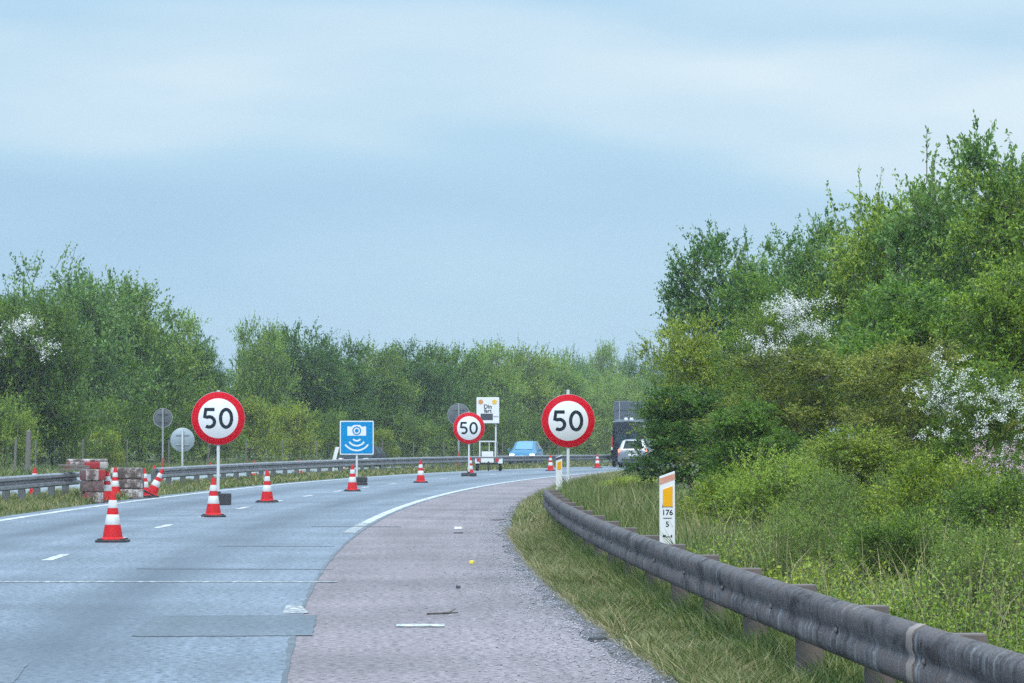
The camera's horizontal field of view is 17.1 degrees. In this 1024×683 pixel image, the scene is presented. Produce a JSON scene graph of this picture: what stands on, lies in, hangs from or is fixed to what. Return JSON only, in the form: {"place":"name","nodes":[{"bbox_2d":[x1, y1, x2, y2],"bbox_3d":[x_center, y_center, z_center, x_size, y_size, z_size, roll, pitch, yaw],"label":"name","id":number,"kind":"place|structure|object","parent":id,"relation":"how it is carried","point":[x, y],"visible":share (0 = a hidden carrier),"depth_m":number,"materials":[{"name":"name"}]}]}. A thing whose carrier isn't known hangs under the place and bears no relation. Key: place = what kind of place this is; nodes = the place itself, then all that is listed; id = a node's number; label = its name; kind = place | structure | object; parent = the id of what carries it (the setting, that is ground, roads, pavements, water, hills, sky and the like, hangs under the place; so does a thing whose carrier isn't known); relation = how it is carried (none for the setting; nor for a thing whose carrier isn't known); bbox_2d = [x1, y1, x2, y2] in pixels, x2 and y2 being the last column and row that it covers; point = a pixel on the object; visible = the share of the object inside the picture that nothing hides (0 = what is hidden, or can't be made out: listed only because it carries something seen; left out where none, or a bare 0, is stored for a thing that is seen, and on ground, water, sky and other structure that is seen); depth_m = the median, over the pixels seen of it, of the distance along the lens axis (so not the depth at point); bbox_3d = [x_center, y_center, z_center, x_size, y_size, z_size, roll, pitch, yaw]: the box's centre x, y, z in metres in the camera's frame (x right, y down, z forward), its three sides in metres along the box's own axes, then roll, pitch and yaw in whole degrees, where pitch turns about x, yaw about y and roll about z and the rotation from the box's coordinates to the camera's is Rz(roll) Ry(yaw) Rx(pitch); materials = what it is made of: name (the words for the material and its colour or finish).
{"place":"outdoors","nodes":[
{"label":"outdoors","id":0,"kind":"place"},
{"bbox_2d":[80,481,103,491],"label":"concrete block","id":1,"kind":"object","parent":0,"point":[91,486],"depth_m":79.54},
{"bbox_2d":[80,469,105,480],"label":"concrete block","id":2,"kind":"object","parent":1,"relation":"on","point":[92,474],"depth_m":79.57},
{"bbox_2d":[111,468,143,478],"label":"concrete block","id":3,"kind":"object","parent":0,"point":[130,473],"depth_m":85.45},
{"bbox_2d":[0,465,466,494],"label":"opposite road","id":4,"kind":"structure","parent":0,"point":[172,478],"depth_m":134.91,"materials":[{"name":"asphalt"}]},
{"bbox_2d":[507,441,542,463],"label":"hatchback car","id":5,"kind":"object","parent":4,"relation":"on","point":[526,448],"visible":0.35,"depth_m":205.92,"materials":[{"name":"blue paint"}]},
{"bbox_2d":[0,456,595,476],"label":"verge grass","id":6,"kind":"structure","parent":0,"point":[20,470],"depth_m":148.21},
{"bbox_2d":[0,465,697,682],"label":"road","id":7,"kind":"structure","parent":0,"point":[67,632],"depth_m":39.25,"materials":[{"name":"asphalt"}]},
{"bbox_2d":[0,662,27,682],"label":"asphalt patch","id":8,"kind":"object","parent":7,"relation":"on","point":[10,672],"visible":1,"depth_m":22.57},
{"bbox_2d":[95,491,129,541],"bbox_3d":[-5.876,2.575,50.232,0.470,0.750,0.470,0,-2,0],"label":"traffic cone","id":9,"kind":"object","parent":7,"relation":"on","point":[112,532],"visible":1,"depth_m":50.14,"materials":[{"name":"plastic"}]},
{"bbox_2d":[0,581,336,581],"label":"paint stripe","id":10,"kind":"object","parent":7,"relation":"on","point":[168,581],"visible":1,"depth_m":36.44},
{"bbox_2d":[201,478,225,516],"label":"traffic cone","id":11,"kind":"object","parent":7,"relation":"on","point":[213,508],"visible":1,"depth_m":65.90,"materials":[{"name":"plastic"}]},
{"bbox_2d":[191,390,244,504],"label":"speed limit sign","id":12,"kind":"object","parent":7,"relation":"on","point":[218,418],"visible":0.96,"depth_m":77.58,"materials":[{"name":"metal"}]},
{"bbox_2d":[132,615,315,635],"bbox_3d":[-2.326,2.328,28.029,1.422,0.001,3.164,0,-2,-3],"label":"asphalt patch","id":13,"kind":"object","parent":7,"relation":"on","point":[228,625],"visible":1,"depth_m":27.95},
{"bbox_2d":[255,470,278,502],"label":"traffic cone","id":14,"kind":"object","parent":7,"relation":"on","point":[267,495],"visible":1,"depth_m":80.47,"materials":[{"name":"plastic"}]},
{"bbox_2d":[0,466,603,520],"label":"median edge line","id":15,"kind":"object","parent":7,"relation":"on","point":[172,496],"visible":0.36,"depth_m":82.68,"materials":[{"name":"white paint"}]},
{"bbox_2d":[340,421,373,484],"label":"speed camera sign","id":16,"kind":"object","parent":7,"relation":"on","point":[356,438],"visible":0.94,"depth_m":108.96,"materials":[{"name":"metal"}]},
{"bbox_2d":[453,411,484,475],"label":"speed limit sign","id":17,"kind":"object","parent":7,"relation":"on","point":[468,427],"visible":1,"depth_m":135.29,"materials":[{"name":"metal"}]},
{"bbox_2d":[361,471,612,522],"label":"edge line","id":18,"kind":"object","parent":7,"relation":"on","point":[374,518],"visible":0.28,"depth_m":80.17,"materials":[{"name":"white paint"}]},
{"bbox_2d":[475,397,502,470],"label":"speed display trailer","id":19,"kind":"object","parent":7,"relation":"on","point":[487,409],"visible":1,"depth_m":161.95,"materials":[{"name":"metal"}]},
{"bbox_2d":[611,418,649,466],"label":"van","id":20,"kind":"object","parent":7,"relation":"on","point":[619,434],"visible":0.36,"depth_m":194.00,"materials":[{"name":"black paint"}]},
{"bbox_2d":[618,439,654,466],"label":"estate car","id":21,"kind":"object","parent":7,"relation":"on","point":[623,448],"visible":0.41,"depth_m":188.62,"materials":[{"name":"silver paint"}]},
{"bbox_2d":[614,401,667,463],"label":"lorry","id":22,"kind":"object","parent":7,"relation":"on","point":[620,410],"visible":0.05,"depth_m":208.01,"materials":[{"name":"metal"}]},
{"bbox_2d":[615,402,646,420],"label":"rear door","id":23,"kind":"structure","parent":22,"relation":"in","point":[623,405],"depth_m":208.01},
{"bbox_2d":[287,473,651,682],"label":"shoulder","id":24,"kind":"object","parent":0,"point":[354,638],"visible":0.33,"depth_m":29.98},
{"bbox_2d":[280,518,382,682],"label":"bitumen seam","id":25,"kind":"object","parent":24,"relation":"on","point":[290,646],"visible":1,"depth_m":29.89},
{"bbox_2d":[365,504,677,682],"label":"loose gravel","id":26,"kind":"structure","parent":24,"relation":"on","point":[572,613],"depth_m":30.64,"materials":[{"name":"gravel"}]},
{"bbox_2d":[497,496,689,682],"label":"gravel margin","id":27,"kind":"object","parent":24,"relation":"on","point":[608,642],"visible":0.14,"depth_m":28.15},
{"bbox_2d":[0,443,1023,682],"bbox_3d":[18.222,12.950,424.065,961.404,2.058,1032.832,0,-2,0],"label":"ground","id":28,"kind":"structure","parent":0,"point":[236,458],"depth_m":166.11,"materials":[{"name":"plant"}]},
{"bbox_2d":[0,392,47,466],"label":"belt shrub","id":29,"kind":"object","parent":28,"relation":"on","point":[20,424],"visible":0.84,"depth_m":133.58,"materials":[{"name":"green plant"}]},
{"bbox_2d":[0,472,79,500],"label":"guardrail","id":30,"kind":"object","parent":28,"relation":"on","point":[35,482],"visible":0.84,"depth_m":77.02,"materials":[{"name":"metal"}]},
{"bbox_2d":[11,399,93,466],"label":"belt shrub","id":31,"kind":"object","parent":28,"relation":"on","point":[62,459],"visible":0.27,"depth_m":141.25,"materials":[{"name":"green plant"}]},
{"bbox_2d":[0,283,115,464],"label":"belt tree","id":32,"kind":"object","parent":28,"relation":"on","point":[24,362],"visible":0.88,"depth_m":139.69,"materials":[{"name":"green plant"}]},
{"bbox_2d":[0,241,169,462],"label":"belt tree","id":33,"kind":"object","parent":28,"relation":"on","point":[91,315],"visible":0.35,"depth_m":159.36,"materials":[{"name":"green plant"}]},
{"bbox_2d":[48,391,135,466],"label":"belt shrub","id":34,"kind":"object","parent":28,"relation":"on","point":[115,412],"visible":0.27,"depth_m":148.53,"materials":[{"name":"green plant"}]},
{"bbox_2d":[69,426,128,466],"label":"belt shrub","id":35,"kind":"object","parent":28,"relation":"on","point":[115,458],"visible":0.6,"depth_m":145.94,"materials":[{"name":"green plant"}]},
{"bbox_2d":[47,264,210,453],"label":"belt tree","id":36,"kind":"object","parent":28,"relation":"on","point":[148,341],"visible":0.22,"depth_m":172.28,"materials":[{"name":"green plant"}]},
{"bbox_2d":[105,398,183,464],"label":"belt shrub","id":37,"kind":"object","parent":28,"relation":"on","point":[138,435],"visible":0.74,"depth_m":158.58,"materials":[{"name":"green plant"}]},
{"bbox_2d":[153,408,172,480],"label":"round sign","id":38,"kind":"object","parent":28,"relation":"on","point":[162,418],"visible":0.98,"depth_m":105.71,"materials":[{"name":"metal"}]},
{"bbox_2d":[113,297,220,462],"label":"belt tree","id":39,"kind":"object","parent":28,"relation":"on","point":[187,324],"visible":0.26,"depth_m":177.53,"materials":[{"name":"green plant"}]},
{"bbox_2d":[170,428,194,465],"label":"round sign","id":40,"kind":"object","parent":28,"relation":"on","point":[182,440],"visible":0.98,"depth_m":106.95,"materials":[{"name":"metal"}]},
{"bbox_2d":[157,316,236,461],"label":"belt tree","id":41,"kind":"object","parent":28,"relation":"on","point":[220,376],"visible":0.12,"depth_m":179.89,"materials":[{"name":"green plant"}]},
{"bbox_2d":[163,397,254,462],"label":"belt shrub","id":42,"kind":"object","parent":28,"relation":"on","point":[201,443],"visible":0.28,"depth_m":170.56,"materials":[{"name":"green plant"}]},
{"bbox_2d":[220,390,292,461],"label":"belt shrub","id":43,"kind":"object","parent":28,"relation":"on","point":[255,411],"visible":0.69,"depth_m":179.36,"materials":[{"name":"green plant"}]},
{"bbox_2d":[224,310,307,460],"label":"belt tree","id":44,"kind":"object","parent":28,"relation":"on","point":[263,380],"visible":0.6,"depth_m":196.97,"materials":[{"name":"green plant"}]},
{"bbox_2d":[4,439,561,467],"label":"wire fence","id":45,"kind":"object","parent":28,"relation":"on","point":[192,451],"visible":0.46,"depth_m":162.07,"materials":[{"name":"grey metal"}]},
{"bbox_2d":[257,401,324,460],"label":"belt shrub","id":46,"kind":"object","parent":28,"relation":"on","point":[299,415],"visible":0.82,"depth_m":188.57,"materials":[{"name":"green plant"}]},
{"bbox_2d":[231,316,361,459],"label":"belt tree","id":47,"kind":"object","parent":28,"relation":"on","point":[318,381],"visible":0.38,"depth_m":204.16,"materials":[{"name":"green plant"}]},
{"bbox_2d":[0,461,623,516],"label":"median grass","id":48,"kind":"structure","parent":28,"relation":"on","point":[13,503],"depth_m":105.56,"materials":[{"name":"plant"}]},
{"bbox_2d":[296,407,348,458],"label":"belt shrub","id":49,"kind":"object","parent":28,"relation":"on","point":[329,432],"visible":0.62,"depth_m":196.70,"materials":[{"name":"green plant"}]},
{"bbox_2d":[285,330,387,458],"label":"belt tree","id":50,"kind":"object","parent":28,"relation":"on","point":[369,410],"visible":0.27,"depth_m":213.88,"materials":[{"name":"green plant"}]},
{"bbox_2d":[151,455,610,485],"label":"guardrail","id":51,"kind":"object","parent":28,"relation":"on","point":[196,471],"visible":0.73,"depth_m":130.10,"materials":[{"name":"metal"}]},
{"bbox_2d":[342,334,426,456],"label":"belt tree","id":52,"kind":"object","parent":28,"relation":"on","point":[395,403],"visible":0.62,"depth_m":221.84,"materials":[{"name":"green plant"}]},
{"bbox_2d":[374,427,402,457],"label":"belt shrub","id":53,"kind":"object","parent":28,"relation":"on","point":[379,436],"visible":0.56,"depth_m":205.30,"materials":[{"name":"green plant"}]},
{"bbox_2d":[393,409,453,457],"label":"belt shrub","id":54,"kind":"object","parent":28,"relation":"on","point":[419,433],"visible":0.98,"depth_m":219.65,"materials":[{"name":"green plant"}]},
{"bbox_2d":[383,334,472,457],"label":"belt tree","id":55,"kind":"object","parent":28,"relation":"on","point":[420,366],"visible":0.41,"depth_m":231.87,"materials":[{"name":"green plant"}]},
{"bbox_2d":[411,339,498,455],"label":"belt tree","id":56,"kind":"object","parent":28,"relation":"on","point":[463,376],"visible":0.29,"depth_m":240.82,"materials":[{"name":"green plant"}]},
{"bbox_2d":[448,403,468,465],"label":"round sign","id":57,"kind":"object","parent":28,"relation":"on","point":[455,411],"visible":0.62,"depth_m":172.95,"materials":[{"name":"metal"}]},
{"bbox_2d":[427,411,492,456],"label":"belt shrub","id":58,"kind":"object","parent":28,"relation":"on","point":[453,438],"visible":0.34,"depth_m":229.24,"materials":[{"name":"green plant"}]},
{"bbox_2d":[437,333,531,456],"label":"belt tree","id":59,"kind":"object","parent":28,"relation":"on","point":[513,392],"visible":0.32,"depth_m":249.35,"materials":[{"name":"green plant"}]},
{"bbox_2d":[475,409,529,455],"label":"belt shrub","id":60,"kind":"object","parent":28,"relation":"on","point":[504,429],"visible":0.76,"depth_m":239.94,"materials":[{"name":"green plant"}]},
{"bbox_2d":[491,334,582,455],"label":"belt tree","id":61,"kind":"object","parent":28,"relation":"on","point":[538,393],"visible":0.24,"depth_m":257.71,"materials":[{"name":"green plant"}]},
{"bbox_2d":[510,412,565,454],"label":"belt shrub","id":62,"kind":"object","parent":28,"relation":"on","point":[542,440],"visible":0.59,"depth_m":249.89,"materials":[{"name":"green plant"}]},
{"bbox_2d":[525,346,606,454],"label":"belt tree","id":63,"kind":"object","parent":28,"relation":"on","point":[569,380],"visible":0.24,"depth_m":266.19,"materials":[{"name":"green plant"}]},
{"bbox_2d":[542,390,594,486],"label":"speed limit sign","id":64,"kind":"object","parent":28,"relation":"on","point":[568,420],"visible":0.94,"depth_m":76.54,"materials":[{"name":"metal"}]},
{"bbox_2d":[559,343,597,452],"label":"belt tree","id":65,"kind":"object","parent":28,"relation":"on","point":[577,363],"visible":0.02,"depth_m":329.63,"materials":[{"name":"green plant"}]},
{"bbox_2d":[564,379,617,454],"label":"belt tree","id":66,"kind":"object","parent":28,"relation":"on","point":[605,435],"visible":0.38,"depth_m":283.92,"materials":[{"name":"green plant"}]},
{"bbox_2d":[574,363,625,454],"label":"belt tree","id":67,"kind":"object","parent":28,"relation":"on","point":[594,380],"visible":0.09,"depth_m":300.69,"materials":[{"name":"green plant"}]},
{"bbox_2d":[579,336,629,451],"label":"belt tree","id":68,"kind":"object","parent":28,"relation":"on","point":[606,357],"visible":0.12,"depth_m":344.56,"materials":[{"name":"green plant"}]},
{"bbox_2d":[596,370,657,453],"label":"belt tree","id":69,"kind":"object","parent":28,"relation":"on","point":[630,395],"visible":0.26,"depth_m":294.31,"materials":[{"name":"green plant"}]},
{"bbox_2d":[616,342,654,395],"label":"belt tree","id":70,"kind":"object","parent":28,"relation":"on","point":[630,368],"visible":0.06,"depth_m":349.38,"materials":[{"name":"green plant"}]},
{"bbox_2d":[637,349,676,448],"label":"belt tree","id":71,"kind":"object","parent":28,"relation":"on","point":[652,372],"visible":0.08,"depth_m":339.32,"materials":[{"name":"green plant"}]},
{"bbox_2d":[659,471,674,543],"bbox_3d":[1.520,1.818,33.460,0.150,1.091,0.079,0,-2,-3],"label":"marker post","id":72,"kind":"object","parent":28,"relation":"on","point":[666,499],"visible":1,"depth_m":33.43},
{"bbox_2d":[617,378,751,497],"bbox_3d":[3.210,1.881,63.898,2.672,2.461,2.888,-1,-2,27],"label":"hedge bush","id":73,"kind":"object","parent":28,"relation":"on","point":[688,409],"visible":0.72,"depth_m":63.59,"materials":[{"name":"green plant"}]},
{"bbox_2d":[627,308,746,488],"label":"hedge bush","id":74,"kind":"object","parent":28,"relation":"on","point":[697,369],"visible":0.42,"depth_m":77.66,"materials":[{"name":"green plant"}]},
{"bbox_2d":[508,466,903,682],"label":"verge grass","id":75,"kind":"structure","parent":28,"relation":"on","point":[693,612],"depth_m":29.48,"materials":[{"name":"plant"}]},
{"bbox_2d":[675,468,769,531],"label":"shrub","id":76,"kind":"object","parent":28,"relation":"on","point":[708,496],"visible":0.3,"depth_m":39.88,"materials":[{"name":"green plant"}]},
{"bbox_2d":[638,214,828,477],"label":"young tree","id":77,"kind":"object","parent":28,"relation":"on","point":[691,306],"visible":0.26,"depth_m":89.89,"materials":[{"name":"green plant"}]},
{"bbox_2d":[684,391,815,500],"bbox_3d":[3.211,1.661,47.055,1.784,1.957,1.928,0,-2,-16],"label":"hedge bush","id":78,"kind":"object","parent":28,"relation":"on","point":[755,422],"visible":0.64,"depth_m":46.79,"materials":[{"name":"green plant"}]},
{"bbox_2d":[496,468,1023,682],"bbox_3d":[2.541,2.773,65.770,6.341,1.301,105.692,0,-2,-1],"label":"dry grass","id":79,"kind":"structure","parent":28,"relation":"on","point":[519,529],"depth_m":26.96,"materials":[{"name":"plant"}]},
{"bbox_2d":[694,249,836,455],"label":"young tree","id":80,"kind":"object","parent":28,"relation":"on","point":[762,291],"visible":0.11,"depth_m":84.01,"materials":[{"name":"green plant"}]},
{"bbox_2d":[698,287,840,466],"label":"hawthorn","id":81,"kind":"object","parent":28,"relation":"on","point":[766,324],"visible":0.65,"depth_m":70.58,"materials":[{"name":"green plant"}]},
{"bbox_2d":[692,437,855,532],"bbox_3d":[3.033,1.855,39.014,2.096,1.585,1.708,1,-2,-39],"label":"shrub","id":82,"kind":"object","parent":28,"relation":"on","point":[752,497],"visible":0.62,"depth_m":38.73,"materials":[{"name":"green plant"}]},
{"bbox_2d":[543,489,1023,682],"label":"guardrail","id":83,"kind":"object","parent":28,"relation":"on","point":[883,643],"visible":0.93,"depth_m":19.73,"materials":[{"name":"metal"}]},
{"bbox_2d":[667,336,914,491],"bbox_3d":[4.274,1.294,49.962,3.843,2.780,3.591,-1,-2,42],"label":"hedge bush","id":84,"kind":"object","parent":28,"relation":"on","point":[812,366],"visible":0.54,"depth_m":49.65,"materials":[{"name":"green plant"}]},
{"bbox_2d":[749,488,871,577],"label":"shrub","id":85,"kind":"object","parent":28,"relation":"on","point":[810,538],"visible":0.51,"depth_m":29.35,"materials":[{"name":"green plant"}]},
{"bbox_2d":[749,201,910,439],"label":"young tree","id":86,"kind":"object","parent":28,"relation":"on","point":[800,260],"visible":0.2,"depth_m":80.06,"materials":[{"name":"green plant"}]},
{"bbox_2d":[761,453,907,543],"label":"shrub","id":87,"kind":"object","parent":28,"relation":"on","point":[832,493],"visible":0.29,"depth_m":33.78,"materials":[{"name":"green plant"}]},
{"bbox_2d":[657,453,1023,653],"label":"undergrowth","id":88,"kind":"object","parent":28,"relation":"on","point":[959,614],"visible":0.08,"depth_m":22.59,"materials":[{"name":"green plant"}]},
{"bbox_2d":[756,422,929,511],"bbox_3d":[3.950,1.661,39.964,2.398,1.470,2.193,0,-2,10],"label":"hedge bush","id":89,"kind":"object","parent":28,"relation":"on","point":[865,453],"visible":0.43,"depth_m":39.77,"materials":[{"name":"green plant"}]},
{"bbox_2d":[774,167,964,444],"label":"young tree","id":90,"kind":"object","parent":28,"relation":"on","point":[859,256],"visible":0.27,"depth_m":71.95,"materials":[{"name":"green plant"}]},
{"bbox_2d":[794,326,1004,501],"bbox_3d":[5.013,1.137,43.016,2.715,2.643,2.537,0,-2,-11],"label":"hedge bush","id":91,"kind":"object","parent":28,"relation":"on","point":[912,356],"visible":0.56,"depth_m":42.80,"materials":[{"name":"green plant"}]},
{"bbox_2d":[832,495,974,594],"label":"shrub","id":92,"kind":"object","parent":28,"relation":"on","point":[876,540],"visible":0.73,"depth_m":26.75,"materials":[{"name":"green plant"}]},
{"bbox_2d":[815,266,1015,469],"bbox_3d":[6.652,0.739,53.867,3.876,3.937,3.586,-1,-2,25],"label":"hedge bush","id":93,"kind":"object","parent":28,"relation":"on","point":[911,321],"visible":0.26,"depth_m":53.62,"materials":[{"name":"green plant"}]},
{"bbox_2d":[822,109,1023,411],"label":"young tree","id":94,"kind":"object","parent":28,"relation":"on","point":[893,236],"visible":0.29,"depth_m":65.87,"materials":[{"name":"green plant"}]},
{"bbox_2d":[848,439,1018,539],"bbox_3d":[4.140,1.638,32.998,1.844,1.408,1.600,-1,-2,32],"label":"shrub","id":95,"kind":"object","parent":28,"relation":"on","point":[924,474],"visible":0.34,"depth_m":32.84,"materials":[{"name":"green plant"}]},
{"bbox_2d":[888,344,1023,506],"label":"hawthorn","id":96,"kind":"object","parent":28,"relation":"on","point":[1002,405],"visible":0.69,"depth_m":37.66,"materials":[{"name":"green plant"}]},
{"bbox_2d":[901,249,1023,509],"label":"hedge bush","id":97,"kind":"object","parent":28,"relation":"on","point":[1005,321],"visible":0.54,"depth_m":45.57,"materials":[{"name":"green plant"}]},
{"bbox_2d":[903,508,1023,627],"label":"shrub","id":98,"kind":"object","parent":28,"relation":"on","point":[962,556],"visible":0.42,"depth_m":22.84,"materials":[{"name":"green plant"}]},
{"bbox_2d":[905,142,1023,459],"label":"young tree","id":99,"kind":"object","parent":28,"relation":"on","point":[960,236],"visible":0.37,"depth_m":59.79,"materials":[{"name":"green plant"}]},
{"bbox_2d":[920,458,1023,560],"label":"shrub","id":100,"kind":"object","parent":28,"relation":"on","point":[984,501],"visible":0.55,"depth_m":29.73,"materials":[{"name":"green plant"}]},
{"bbox_2d":[955,433,1023,526],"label":"hawthorn","id":101,"kind":"object","parent":28,"relation":"on","point":[1010,459],"visible":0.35,"depth_m":33.84,"materials":[{"name":"white plant"}]},
{"bbox_2d":[966,205,1023,461],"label":"hedge bush","id":102,"kind":"object","parent":28,"relation":"on","point":[1021,234],"visible":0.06,"depth_m":50.36,"materials":[{"name":"green plant"}]},
{"bbox_2d":[970,371,1023,494],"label":"hedge bush","id":103,"kind":"object","parent":28,"relation":"on","point":[1017,422],"visible":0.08,"depth_m":41.95,"materials":[{"name":"green plant"}]},
{"bbox_2d":[0,0,1023,441],"label":"sky","id":104,"kind":"structure","parent":0,"point":[388,170],"materials":[{"name":"blue"}]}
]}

